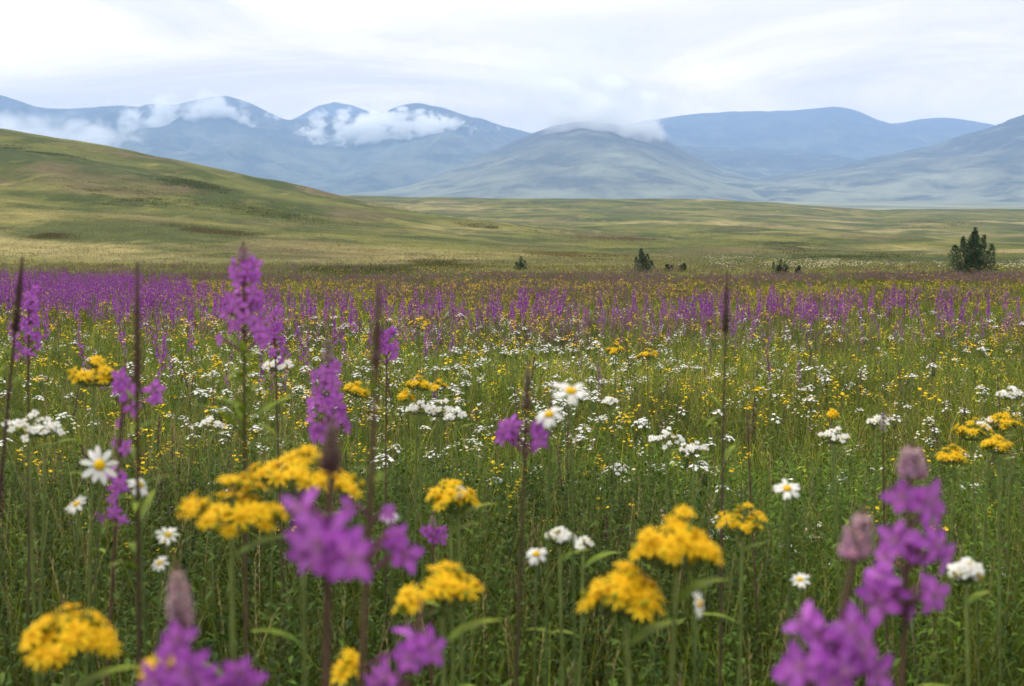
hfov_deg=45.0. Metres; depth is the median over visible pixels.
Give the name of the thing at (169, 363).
fireweed plant
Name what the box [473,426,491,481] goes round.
yarrow plant
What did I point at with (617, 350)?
ragwort plant
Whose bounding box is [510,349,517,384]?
yarrow plant
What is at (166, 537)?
daisy plant
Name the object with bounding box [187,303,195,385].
fireweed plant
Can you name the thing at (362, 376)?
yarrow plant
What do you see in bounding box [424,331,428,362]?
fireweed plant
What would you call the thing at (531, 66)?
sky
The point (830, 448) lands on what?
seed spike
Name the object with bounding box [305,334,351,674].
fireweed plant
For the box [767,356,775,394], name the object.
fireweed plant
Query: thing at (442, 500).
ragwort plant
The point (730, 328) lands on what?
fireweed plant
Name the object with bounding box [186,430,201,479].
yarrow plant
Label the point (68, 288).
fireweed mass
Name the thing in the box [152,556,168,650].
daisy plant
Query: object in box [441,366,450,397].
yarrow plant
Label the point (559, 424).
yarrow plant
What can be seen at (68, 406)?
yarrow plant
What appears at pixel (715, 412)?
yarrow plant
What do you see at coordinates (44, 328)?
fireweed plant
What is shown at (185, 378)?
seed spike
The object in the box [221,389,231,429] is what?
yarrow plant
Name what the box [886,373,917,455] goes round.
yarrow plant
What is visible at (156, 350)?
fireweed plant
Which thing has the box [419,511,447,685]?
fireweed plant
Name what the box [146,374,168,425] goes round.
yarrow plant
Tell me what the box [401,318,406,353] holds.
fireweed plant
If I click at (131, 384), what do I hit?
yarrow plant
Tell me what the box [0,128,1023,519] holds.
ground
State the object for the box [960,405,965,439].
seed spike
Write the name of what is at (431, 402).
yarrow plant
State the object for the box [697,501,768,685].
ragwort plant
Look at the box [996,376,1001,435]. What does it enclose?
seed spike
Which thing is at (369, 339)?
fireweed plant
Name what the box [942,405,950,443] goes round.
yarrow plant
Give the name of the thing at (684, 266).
bush
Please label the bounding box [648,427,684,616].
yarrow plant
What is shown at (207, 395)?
yarrow plant
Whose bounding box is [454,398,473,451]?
yarrow plant
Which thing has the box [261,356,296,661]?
yarrow plant
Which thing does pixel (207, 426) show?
plant
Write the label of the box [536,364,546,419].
yarrow plant
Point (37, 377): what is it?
ragwort plant
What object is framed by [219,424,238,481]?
yarrow plant
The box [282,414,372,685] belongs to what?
fireweed plant
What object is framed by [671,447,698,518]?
yarrow plant
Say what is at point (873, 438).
yarrow plant
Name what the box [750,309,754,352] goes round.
fireweed plant
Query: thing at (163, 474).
seed spike
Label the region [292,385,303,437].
yarrow plant
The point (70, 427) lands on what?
yarrow plant
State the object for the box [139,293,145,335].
fireweed plant
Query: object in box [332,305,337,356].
fireweed plant
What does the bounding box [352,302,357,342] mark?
fireweed plant
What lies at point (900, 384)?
seed spike
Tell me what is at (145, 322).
fireweed plant
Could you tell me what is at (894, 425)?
yarrow plant
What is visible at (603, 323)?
fireweed plant
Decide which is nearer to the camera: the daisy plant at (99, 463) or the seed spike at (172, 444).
the daisy plant at (99, 463)
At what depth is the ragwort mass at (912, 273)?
39.88 m
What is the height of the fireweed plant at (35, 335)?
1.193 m
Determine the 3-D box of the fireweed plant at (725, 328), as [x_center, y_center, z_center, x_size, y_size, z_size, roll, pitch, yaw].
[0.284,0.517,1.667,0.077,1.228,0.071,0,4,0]
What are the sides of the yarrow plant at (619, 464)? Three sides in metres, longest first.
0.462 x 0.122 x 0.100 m
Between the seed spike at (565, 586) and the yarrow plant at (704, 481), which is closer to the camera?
the seed spike at (565, 586)
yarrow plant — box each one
[0,438,21,497]
[1,410,64,685]
[32,396,43,438]
[32,421,81,685]
[55,412,87,482]
[65,393,75,448]
[87,420,104,451]
[126,362,133,383]
[126,368,133,423]
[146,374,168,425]
[163,358,178,395]
[177,369,187,420]
[177,415,187,461]
[177,423,193,466]
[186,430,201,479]
[191,423,206,475]
[193,388,206,460]
[199,392,210,440]
[200,416,226,684]
[201,373,212,414]
[204,388,216,447]
[210,406,232,455]
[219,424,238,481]
[219,431,232,473]
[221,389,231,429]
[225,362,241,422]
[248,425,261,462]
[249,372,262,417]
[254,350,269,387]
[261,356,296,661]
[267,416,278,456]
[290,366,310,414]
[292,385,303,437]
[306,357,320,393]
[351,373,363,411]
[354,366,368,415]
[362,400,377,456]
[375,454,394,503]
[387,444,402,494]
[393,358,403,403]
[397,406,408,454]
[405,400,433,681]
[420,425,432,449]
[422,398,461,667]
[425,451,438,481]
[428,398,448,467]
[433,383,460,445]
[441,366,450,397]
[443,407,470,671]
[450,347,460,376]
[451,364,461,404]
[451,390,463,427]
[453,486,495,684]
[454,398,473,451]
[460,380,470,401]
[464,438,477,472]
[466,357,484,396]
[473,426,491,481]
[474,362,483,402]
[500,350,508,380]
[509,394,534,459]
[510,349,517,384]
[513,330,521,365]
[526,526,590,685]
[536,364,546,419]
[541,382,552,410]
[551,397,577,483]
[551,407,565,474]
[552,536,622,685]
[560,400,573,439]
[563,387,590,457]
[573,434,587,487]
[575,424,591,467]
[578,396,599,445]
[584,340,599,389]
[584,396,599,464]
[585,376,597,417]
[585,390,599,422]
[601,396,619,635]
[602,464,621,527]
[614,461,630,505]
[618,419,649,503]
[624,354,636,398]
[639,417,647,449]
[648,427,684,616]
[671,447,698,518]
[677,441,710,669]
[678,407,686,441]
[686,460,720,516]
[688,366,701,389]
[711,409,730,458]
[715,485,731,514]
[721,434,734,476]
[768,413,784,475]
[791,366,812,421]
[802,394,820,467]
[804,384,814,429]
[810,368,829,425]
[818,375,830,425]
[818,426,851,609]
[866,415,889,648]
[867,422,877,463]
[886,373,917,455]
[887,414,900,481]
[917,557,989,685]
[925,428,938,479]
[926,363,938,433]
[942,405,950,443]
[949,348,970,395]
[975,385,995,433]
[977,347,993,387]
[977,416,1000,681]
[995,386,1023,684]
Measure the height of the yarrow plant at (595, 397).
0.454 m
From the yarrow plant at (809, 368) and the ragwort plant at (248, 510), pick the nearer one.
the ragwort plant at (248, 510)
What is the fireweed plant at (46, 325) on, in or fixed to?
on the ground at (842, 226)
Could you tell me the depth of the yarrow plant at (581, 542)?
1.53 m
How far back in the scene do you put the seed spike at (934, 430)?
4.91 m
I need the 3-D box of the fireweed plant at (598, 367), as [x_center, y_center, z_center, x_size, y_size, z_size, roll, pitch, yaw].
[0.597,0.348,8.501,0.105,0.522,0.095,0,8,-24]
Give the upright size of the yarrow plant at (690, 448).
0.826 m
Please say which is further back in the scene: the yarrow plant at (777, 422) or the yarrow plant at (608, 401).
the yarrow plant at (777, 422)
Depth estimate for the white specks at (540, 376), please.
8.49 m
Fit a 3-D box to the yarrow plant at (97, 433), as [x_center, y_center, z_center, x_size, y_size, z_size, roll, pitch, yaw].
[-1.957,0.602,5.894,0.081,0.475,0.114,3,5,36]
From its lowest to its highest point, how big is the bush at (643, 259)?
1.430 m
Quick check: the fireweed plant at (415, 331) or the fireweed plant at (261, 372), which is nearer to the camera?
the fireweed plant at (261, 372)
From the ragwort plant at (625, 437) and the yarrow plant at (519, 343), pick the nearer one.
the ragwort plant at (625, 437)
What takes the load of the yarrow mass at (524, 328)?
on the ground at (842, 226)
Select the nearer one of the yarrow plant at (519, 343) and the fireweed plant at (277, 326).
the fireweed plant at (277, 326)
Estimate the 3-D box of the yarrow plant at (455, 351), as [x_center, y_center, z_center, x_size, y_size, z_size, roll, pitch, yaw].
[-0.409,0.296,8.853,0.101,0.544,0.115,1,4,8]
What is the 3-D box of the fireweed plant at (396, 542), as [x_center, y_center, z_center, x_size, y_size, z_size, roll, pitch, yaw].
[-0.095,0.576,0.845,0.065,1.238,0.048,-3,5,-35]
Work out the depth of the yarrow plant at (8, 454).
4.50 m
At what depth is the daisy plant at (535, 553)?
1.30 m
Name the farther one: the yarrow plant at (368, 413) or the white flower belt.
the white flower belt
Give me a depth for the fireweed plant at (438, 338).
11.53 m
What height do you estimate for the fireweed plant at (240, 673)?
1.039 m
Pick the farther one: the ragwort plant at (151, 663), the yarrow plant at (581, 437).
the yarrow plant at (581, 437)
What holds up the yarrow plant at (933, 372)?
on the ground at (842, 226)
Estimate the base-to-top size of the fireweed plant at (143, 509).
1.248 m
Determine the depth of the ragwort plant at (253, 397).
7.05 m
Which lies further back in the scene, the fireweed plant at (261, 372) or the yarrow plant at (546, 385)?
the fireweed plant at (261, 372)
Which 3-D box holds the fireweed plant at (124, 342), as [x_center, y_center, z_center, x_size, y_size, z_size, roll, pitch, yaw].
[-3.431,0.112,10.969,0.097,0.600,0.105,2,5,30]
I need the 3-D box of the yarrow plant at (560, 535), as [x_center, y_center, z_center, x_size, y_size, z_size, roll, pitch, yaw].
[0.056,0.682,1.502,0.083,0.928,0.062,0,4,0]
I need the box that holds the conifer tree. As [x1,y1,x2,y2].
[940,227,1004,276]
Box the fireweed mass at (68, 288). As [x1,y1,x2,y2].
[0,264,1023,341]
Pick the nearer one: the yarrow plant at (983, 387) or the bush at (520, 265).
the yarrow plant at (983, 387)
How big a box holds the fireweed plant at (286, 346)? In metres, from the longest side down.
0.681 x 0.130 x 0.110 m
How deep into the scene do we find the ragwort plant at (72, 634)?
0.87 m
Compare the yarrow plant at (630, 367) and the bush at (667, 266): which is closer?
the yarrow plant at (630, 367)
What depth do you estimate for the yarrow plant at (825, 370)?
7.60 m
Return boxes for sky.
[0,0,1023,132]
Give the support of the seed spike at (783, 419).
on the ground at (842, 226)
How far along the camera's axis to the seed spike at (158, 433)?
5.26 m
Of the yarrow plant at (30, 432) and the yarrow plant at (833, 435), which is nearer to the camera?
the yarrow plant at (30, 432)
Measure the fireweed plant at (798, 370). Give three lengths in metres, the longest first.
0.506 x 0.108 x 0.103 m
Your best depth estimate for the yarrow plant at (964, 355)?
9.48 m
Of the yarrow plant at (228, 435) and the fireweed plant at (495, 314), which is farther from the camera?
the fireweed plant at (495, 314)
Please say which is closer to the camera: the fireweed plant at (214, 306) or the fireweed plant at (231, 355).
the fireweed plant at (231, 355)
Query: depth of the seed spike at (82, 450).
4.32 m
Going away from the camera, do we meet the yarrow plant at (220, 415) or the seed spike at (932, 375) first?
the yarrow plant at (220, 415)
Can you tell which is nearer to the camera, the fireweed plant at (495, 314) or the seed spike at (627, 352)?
the seed spike at (627, 352)
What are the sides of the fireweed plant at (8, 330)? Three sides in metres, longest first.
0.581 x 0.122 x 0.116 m
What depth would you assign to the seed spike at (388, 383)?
6.55 m
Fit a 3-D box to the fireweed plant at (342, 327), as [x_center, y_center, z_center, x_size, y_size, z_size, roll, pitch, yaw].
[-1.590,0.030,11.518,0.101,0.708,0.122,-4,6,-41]
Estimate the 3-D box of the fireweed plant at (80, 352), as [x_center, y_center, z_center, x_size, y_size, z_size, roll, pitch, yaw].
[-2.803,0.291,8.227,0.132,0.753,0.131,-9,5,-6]
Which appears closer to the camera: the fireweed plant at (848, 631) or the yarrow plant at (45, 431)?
the fireweed plant at (848, 631)
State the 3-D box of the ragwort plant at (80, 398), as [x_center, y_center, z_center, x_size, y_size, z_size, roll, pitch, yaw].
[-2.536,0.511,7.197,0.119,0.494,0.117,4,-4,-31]
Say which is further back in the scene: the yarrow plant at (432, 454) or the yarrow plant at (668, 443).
the yarrow plant at (432, 454)
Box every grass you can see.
[0,166,1023,685]
[0,258,1023,362]
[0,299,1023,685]
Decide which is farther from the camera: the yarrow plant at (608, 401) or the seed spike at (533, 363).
the seed spike at (533, 363)
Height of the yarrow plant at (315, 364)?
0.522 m
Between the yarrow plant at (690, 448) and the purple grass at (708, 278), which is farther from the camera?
the purple grass at (708, 278)
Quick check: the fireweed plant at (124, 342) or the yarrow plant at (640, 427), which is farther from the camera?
the fireweed plant at (124, 342)
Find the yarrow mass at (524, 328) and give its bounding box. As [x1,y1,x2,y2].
[32,313,1023,367]
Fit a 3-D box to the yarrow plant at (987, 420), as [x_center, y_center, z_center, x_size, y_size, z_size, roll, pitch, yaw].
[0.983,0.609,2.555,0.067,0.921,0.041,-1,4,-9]
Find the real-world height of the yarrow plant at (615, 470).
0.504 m
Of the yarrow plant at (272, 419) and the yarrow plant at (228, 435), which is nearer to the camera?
the yarrow plant at (228, 435)
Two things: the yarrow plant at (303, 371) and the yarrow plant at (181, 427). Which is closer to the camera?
the yarrow plant at (181, 427)
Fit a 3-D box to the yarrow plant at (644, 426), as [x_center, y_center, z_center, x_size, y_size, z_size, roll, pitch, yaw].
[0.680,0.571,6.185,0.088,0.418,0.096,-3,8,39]
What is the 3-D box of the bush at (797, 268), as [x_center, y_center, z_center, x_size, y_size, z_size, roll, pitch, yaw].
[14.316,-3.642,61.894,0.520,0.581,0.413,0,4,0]
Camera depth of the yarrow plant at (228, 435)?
5.54 m
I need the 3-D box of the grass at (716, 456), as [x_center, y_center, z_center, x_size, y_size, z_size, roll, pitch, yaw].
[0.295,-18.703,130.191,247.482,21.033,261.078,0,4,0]
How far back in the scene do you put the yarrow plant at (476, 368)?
8.37 m
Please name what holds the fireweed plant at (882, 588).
on the ground at (842, 226)
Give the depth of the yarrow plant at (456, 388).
6.70 m
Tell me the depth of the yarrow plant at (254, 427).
6.19 m
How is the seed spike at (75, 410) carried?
on the ground at (842, 226)
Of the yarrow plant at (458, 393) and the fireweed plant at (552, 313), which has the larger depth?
the fireweed plant at (552, 313)
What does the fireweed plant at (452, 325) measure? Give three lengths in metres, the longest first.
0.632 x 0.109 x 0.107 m
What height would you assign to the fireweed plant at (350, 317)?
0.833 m
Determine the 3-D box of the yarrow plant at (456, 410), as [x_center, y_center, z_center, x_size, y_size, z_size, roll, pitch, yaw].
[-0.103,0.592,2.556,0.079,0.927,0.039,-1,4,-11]
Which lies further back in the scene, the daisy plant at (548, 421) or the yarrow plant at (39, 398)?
the yarrow plant at (39, 398)
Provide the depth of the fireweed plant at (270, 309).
15.57 m
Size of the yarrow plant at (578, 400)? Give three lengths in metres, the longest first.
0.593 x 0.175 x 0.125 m
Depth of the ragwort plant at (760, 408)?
6.41 m
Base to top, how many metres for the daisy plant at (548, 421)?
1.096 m
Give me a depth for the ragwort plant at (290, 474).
1.09 m
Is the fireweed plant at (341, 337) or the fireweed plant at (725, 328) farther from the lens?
the fireweed plant at (341, 337)
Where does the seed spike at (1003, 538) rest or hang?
on the ground at (842, 226)
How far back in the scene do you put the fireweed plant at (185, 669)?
0.62 m
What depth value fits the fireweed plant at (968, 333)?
13.64 m
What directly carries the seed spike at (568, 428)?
on the ground at (842, 226)
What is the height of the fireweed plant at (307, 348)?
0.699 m
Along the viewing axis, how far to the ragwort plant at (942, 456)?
2.33 m
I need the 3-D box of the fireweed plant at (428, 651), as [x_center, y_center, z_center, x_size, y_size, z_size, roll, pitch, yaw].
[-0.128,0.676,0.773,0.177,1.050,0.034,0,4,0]
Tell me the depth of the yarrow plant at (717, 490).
4.17 m
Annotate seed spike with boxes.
[0,478,4,542]
[69,387,79,460]
[80,444,95,503]
[92,540,100,615]
[139,383,151,445]
[153,472,164,552]
[156,415,160,474]
[171,429,174,466]
[181,362,194,437]
[189,374,193,421]
[211,378,220,476]
[387,373,396,446]
[514,388,520,476]
[528,356,534,413]
[530,579,534,684]
[556,445,565,522]
[562,570,571,618]
[566,407,569,494]
[604,516,608,549]
[625,340,635,418]
[652,377,670,428]
[750,397,755,466]
[766,353,770,392]
[778,405,785,463]
[806,349,810,401]
[828,421,831,510]
[859,369,861,453]
[898,364,903,428]
[926,348,936,417]
[932,423,944,496]
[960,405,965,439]
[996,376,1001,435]
[1002,533,1022,685]
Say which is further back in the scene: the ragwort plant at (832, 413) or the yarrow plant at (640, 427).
the yarrow plant at (640, 427)
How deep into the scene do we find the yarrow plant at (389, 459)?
4.19 m
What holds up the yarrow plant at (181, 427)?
on the ground at (842, 226)
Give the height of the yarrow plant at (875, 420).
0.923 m
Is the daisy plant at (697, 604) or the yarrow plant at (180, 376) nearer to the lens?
the daisy plant at (697, 604)
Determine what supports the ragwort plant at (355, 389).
on the ground at (842, 226)
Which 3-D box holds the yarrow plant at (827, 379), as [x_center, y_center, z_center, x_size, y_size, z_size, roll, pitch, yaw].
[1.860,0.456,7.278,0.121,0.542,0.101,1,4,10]
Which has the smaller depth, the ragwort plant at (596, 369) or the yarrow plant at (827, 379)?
the yarrow plant at (827, 379)
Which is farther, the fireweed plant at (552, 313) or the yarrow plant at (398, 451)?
the fireweed plant at (552, 313)
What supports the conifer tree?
on the ground at (842, 226)
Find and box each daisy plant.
[65,495,85,683]
[80,445,117,685]
[127,478,147,661]
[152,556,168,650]
[155,528,178,656]
[380,512,398,684]
[526,548,546,685]
[535,406,562,685]
[552,382,589,685]
[692,591,703,685]
[773,479,800,681]
[790,573,809,647]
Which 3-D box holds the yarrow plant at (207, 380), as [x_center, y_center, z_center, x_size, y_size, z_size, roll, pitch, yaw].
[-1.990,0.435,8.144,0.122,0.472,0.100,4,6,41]
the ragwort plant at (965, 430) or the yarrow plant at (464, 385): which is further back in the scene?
the yarrow plant at (464, 385)
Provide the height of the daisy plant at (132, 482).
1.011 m
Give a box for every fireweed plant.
[0,256,40,502]
[5,318,12,345]
[7,310,16,352]
[14,281,42,685]
[42,298,50,350]
[42,309,48,354]
[77,332,97,423]
[95,357,165,685]
[98,262,181,684]
[117,302,122,351]
[122,323,126,355]
[137,562,217,685]
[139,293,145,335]
[144,316,149,362]
[146,317,165,386]
[157,319,167,394]
[157,321,165,365]
[167,346,175,381]
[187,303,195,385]
[196,241,306,657]
[211,298,215,341]
[212,656,267,685]
[224,347,233,391]
[258,347,265,399]
[263,301,286,685]
[264,292,275,327]
[279,354,288,398]
[282,330,290,369]
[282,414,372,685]
[292,314,310,396]
[304,326,310,381]
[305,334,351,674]
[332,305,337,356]
[340,279,424,685]
[340,309,344,360]
[340,328,349,371]
[346,290,354,345]
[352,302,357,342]
[363,600,445,685]
[365,323,371,358]
[379,319,399,650]
[396,308,401,343]
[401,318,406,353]
[410,309,415,351]
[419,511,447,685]
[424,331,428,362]
[427,323,432,370]
[433,323,442,359]
[447,289,451,326]
[447,321,457,363]
[448,311,456,338]
[493,300,497,335]
[494,359,548,685]
[509,301,514,334]
[548,299,555,327]
[596,358,600,403]
[599,306,605,348]
[649,307,656,336]
[698,271,751,685]
[726,306,740,349]
[728,313,733,348]
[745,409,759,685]
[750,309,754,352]
[763,328,772,360]
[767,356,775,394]
[772,506,892,685]
[795,354,801,388]
[855,441,955,685]
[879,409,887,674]
[966,313,970,339]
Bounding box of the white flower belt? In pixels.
[649,256,1023,272]
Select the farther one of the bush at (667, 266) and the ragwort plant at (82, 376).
the bush at (667, 266)
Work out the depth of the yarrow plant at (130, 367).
7.63 m
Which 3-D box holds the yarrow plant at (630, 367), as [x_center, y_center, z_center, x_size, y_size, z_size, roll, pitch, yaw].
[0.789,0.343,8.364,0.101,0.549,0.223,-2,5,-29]
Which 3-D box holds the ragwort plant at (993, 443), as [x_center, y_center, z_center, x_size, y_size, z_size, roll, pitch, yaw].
[0.882,0.626,2.257,0.082,0.927,0.060,0,4,0]
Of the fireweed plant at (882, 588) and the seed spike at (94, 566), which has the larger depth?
the seed spike at (94, 566)
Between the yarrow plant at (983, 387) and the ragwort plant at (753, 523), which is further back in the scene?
the yarrow plant at (983, 387)
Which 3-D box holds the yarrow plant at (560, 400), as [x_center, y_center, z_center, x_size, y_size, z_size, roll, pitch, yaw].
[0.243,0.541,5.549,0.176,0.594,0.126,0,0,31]
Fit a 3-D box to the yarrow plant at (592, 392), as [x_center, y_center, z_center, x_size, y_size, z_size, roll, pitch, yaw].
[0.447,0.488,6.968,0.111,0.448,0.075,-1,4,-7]
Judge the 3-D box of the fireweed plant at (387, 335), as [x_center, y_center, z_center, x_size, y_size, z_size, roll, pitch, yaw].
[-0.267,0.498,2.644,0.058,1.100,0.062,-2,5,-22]
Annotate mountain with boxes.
[0,95,531,194]
[292,102,372,119]
[338,122,762,200]
[622,107,994,159]
[678,145,860,178]
[750,115,1023,201]
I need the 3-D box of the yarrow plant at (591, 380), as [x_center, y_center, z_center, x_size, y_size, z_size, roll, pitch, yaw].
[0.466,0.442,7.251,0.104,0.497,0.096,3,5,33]
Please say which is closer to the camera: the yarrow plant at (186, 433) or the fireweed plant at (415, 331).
the yarrow plant at (186, 433)
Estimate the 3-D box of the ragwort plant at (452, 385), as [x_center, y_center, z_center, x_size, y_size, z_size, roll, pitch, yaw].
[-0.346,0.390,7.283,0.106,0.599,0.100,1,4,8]
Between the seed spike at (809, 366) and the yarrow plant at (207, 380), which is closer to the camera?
the yarrow plant at (207, 380)
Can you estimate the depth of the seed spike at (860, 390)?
7.39 m
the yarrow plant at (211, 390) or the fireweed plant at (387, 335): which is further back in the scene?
the yarrow plant at (211, 390)
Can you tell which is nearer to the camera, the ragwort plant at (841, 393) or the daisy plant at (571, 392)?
the daisy plant at (571, 392)
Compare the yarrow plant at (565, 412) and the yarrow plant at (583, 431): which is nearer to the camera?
the yarrow plant at (583, 431)
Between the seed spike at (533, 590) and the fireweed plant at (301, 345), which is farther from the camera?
the fireweed plant at (301, 345)
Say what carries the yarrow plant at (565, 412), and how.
on the ground at (842, 226)
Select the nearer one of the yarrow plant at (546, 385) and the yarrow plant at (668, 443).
the yarrow plant at (668, 443)
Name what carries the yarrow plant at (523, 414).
on the ground at (842, 226)
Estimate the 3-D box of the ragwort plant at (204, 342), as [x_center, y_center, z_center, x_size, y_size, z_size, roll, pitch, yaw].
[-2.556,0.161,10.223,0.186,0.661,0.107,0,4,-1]
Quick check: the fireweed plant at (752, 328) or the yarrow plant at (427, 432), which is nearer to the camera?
the yarrow plant at (427, 432)
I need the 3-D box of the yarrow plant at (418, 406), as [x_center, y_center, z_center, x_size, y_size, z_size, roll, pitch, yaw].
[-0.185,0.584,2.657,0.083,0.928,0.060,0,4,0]
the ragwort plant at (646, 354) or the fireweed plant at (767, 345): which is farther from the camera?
the fireweed plant at (767, 345)
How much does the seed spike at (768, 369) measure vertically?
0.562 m
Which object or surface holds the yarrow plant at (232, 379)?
on the ground at (842, 226)
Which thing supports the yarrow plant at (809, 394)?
on the ground at (842, 226)
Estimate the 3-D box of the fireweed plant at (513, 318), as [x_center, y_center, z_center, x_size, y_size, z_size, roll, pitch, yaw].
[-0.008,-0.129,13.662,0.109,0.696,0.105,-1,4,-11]
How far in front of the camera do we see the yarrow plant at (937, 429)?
6.17 m
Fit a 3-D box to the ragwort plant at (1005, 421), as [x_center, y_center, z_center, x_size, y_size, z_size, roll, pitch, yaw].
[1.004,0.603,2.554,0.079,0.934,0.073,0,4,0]
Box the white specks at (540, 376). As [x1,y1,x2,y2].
[0,302,1023,595]
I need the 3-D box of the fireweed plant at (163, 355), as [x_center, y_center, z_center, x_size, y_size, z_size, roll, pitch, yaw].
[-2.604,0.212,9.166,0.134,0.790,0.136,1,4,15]
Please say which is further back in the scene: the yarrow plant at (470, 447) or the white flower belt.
the white flower belt
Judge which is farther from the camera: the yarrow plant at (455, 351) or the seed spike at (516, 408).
the yarrow plant at (455, 351)
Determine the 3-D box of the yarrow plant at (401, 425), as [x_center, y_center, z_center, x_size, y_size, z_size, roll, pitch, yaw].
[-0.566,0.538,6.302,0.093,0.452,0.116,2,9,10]
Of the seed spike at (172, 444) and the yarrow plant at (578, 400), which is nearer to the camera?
the seed spike at (172, 444)
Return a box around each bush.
[513,255,528,269]
[631,248,655,272]
[663,264,673,271]
[678,263,688,270]
[771,259,788,274]
[794,265,801,273]
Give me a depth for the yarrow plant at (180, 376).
7.84 m
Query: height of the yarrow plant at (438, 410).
0.932 m
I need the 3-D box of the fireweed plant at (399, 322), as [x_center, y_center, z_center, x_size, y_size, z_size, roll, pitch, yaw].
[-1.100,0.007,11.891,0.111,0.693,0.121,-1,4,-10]
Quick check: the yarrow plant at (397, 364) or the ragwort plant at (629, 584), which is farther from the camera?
the yarrow plant at (397, 364)
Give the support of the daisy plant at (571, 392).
on the ground at (842, 226)
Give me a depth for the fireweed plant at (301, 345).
8.03 m
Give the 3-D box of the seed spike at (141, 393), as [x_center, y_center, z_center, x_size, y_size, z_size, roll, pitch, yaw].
[-2.029,0.453,6.848,0.045,0.661,0.020,-13,14,-42]
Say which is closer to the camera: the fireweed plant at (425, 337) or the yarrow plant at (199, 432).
the yarrow plant at (199, 432)
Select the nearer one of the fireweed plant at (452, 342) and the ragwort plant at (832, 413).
the ragwort plant at (832, 413)
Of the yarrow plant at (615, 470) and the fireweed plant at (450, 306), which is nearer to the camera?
the yarrow plant at (615, 470)
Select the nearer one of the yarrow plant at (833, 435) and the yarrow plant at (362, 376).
the yarrow plant at (833, 435)
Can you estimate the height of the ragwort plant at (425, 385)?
0.972 m
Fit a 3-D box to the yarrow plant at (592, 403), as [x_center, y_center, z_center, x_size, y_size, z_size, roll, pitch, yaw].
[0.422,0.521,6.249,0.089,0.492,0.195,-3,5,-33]
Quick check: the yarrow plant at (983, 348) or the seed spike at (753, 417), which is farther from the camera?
the yarrow plant at (983, 348)
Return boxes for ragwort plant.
[19,603,141,685]
[33,376,48,414]
[66,355,119,685]
[72,388,88,441]
[137,654,173,682]
[175,473,289,674]
[196,323,212,375]
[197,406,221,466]
[243,444,364,685]
[249,379,263,445]
[330,647,365,685]
[343,381,371,682]
[391,560,502,685]
[396,390,414,587]
[405,375,435,676]
[406,316,430,466]
[425,478,481,685]
[430,379,453,680]
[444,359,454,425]
[497,369,507,402]
[575,560,684,685]
[591,345,603,418]
[605,341,625,507]
[615,413,632,479]
[628,505,727,685]
[635,348,658,518]
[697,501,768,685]
[751,387,769,461]
[826,408,841,612]
[829,389,849,502]
[913,388,933,470]
[928,395,949,460]
[934,444,969,685]
[951,417,994,685]
[980,434,1014,682]
[983,410,1022,685]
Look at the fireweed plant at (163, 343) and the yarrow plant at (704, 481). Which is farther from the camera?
the fireweed plant at (163, 343)
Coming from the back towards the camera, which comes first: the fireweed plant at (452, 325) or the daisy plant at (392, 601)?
the fireweed plant at (452, 325)
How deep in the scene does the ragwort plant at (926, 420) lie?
6.05 m
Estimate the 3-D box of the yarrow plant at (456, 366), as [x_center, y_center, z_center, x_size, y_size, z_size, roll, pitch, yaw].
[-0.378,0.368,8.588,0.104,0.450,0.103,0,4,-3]
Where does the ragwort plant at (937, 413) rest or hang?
on the ground at (842, 226)
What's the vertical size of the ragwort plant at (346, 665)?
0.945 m
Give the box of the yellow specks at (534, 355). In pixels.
[0,277,1023,655]
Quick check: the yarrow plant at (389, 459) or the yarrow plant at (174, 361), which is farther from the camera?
the yarrow plant at (174, 361)
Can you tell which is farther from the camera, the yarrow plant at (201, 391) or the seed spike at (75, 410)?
the seed spike at (75, 410)
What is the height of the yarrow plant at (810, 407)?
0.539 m
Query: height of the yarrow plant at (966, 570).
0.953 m
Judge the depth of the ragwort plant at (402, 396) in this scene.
2.72 m
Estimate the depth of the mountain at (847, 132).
8020.56 m
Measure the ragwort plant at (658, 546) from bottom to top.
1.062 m
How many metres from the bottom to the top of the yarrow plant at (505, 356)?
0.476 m
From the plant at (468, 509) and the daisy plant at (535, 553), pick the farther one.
the plant at (468, 509)
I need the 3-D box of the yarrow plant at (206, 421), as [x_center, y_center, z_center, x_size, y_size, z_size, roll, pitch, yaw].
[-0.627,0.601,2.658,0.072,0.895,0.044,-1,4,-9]
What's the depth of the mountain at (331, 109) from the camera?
9257.82 m
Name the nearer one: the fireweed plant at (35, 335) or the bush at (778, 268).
the fireweed plant at (35, 335)
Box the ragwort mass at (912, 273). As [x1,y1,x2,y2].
[0,263,1020,297]
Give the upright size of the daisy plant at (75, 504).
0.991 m
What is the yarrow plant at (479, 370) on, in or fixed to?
on the ground at (842, 226)
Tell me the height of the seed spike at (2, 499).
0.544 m
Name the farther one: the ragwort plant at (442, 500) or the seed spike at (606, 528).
the seed spike at (606, 528)
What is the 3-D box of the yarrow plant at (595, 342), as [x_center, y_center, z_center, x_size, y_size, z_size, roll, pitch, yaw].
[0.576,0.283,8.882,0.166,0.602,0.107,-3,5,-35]
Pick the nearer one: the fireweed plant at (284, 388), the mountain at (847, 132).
the fireweed plant at (284, 388)
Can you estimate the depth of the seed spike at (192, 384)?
7.31 m

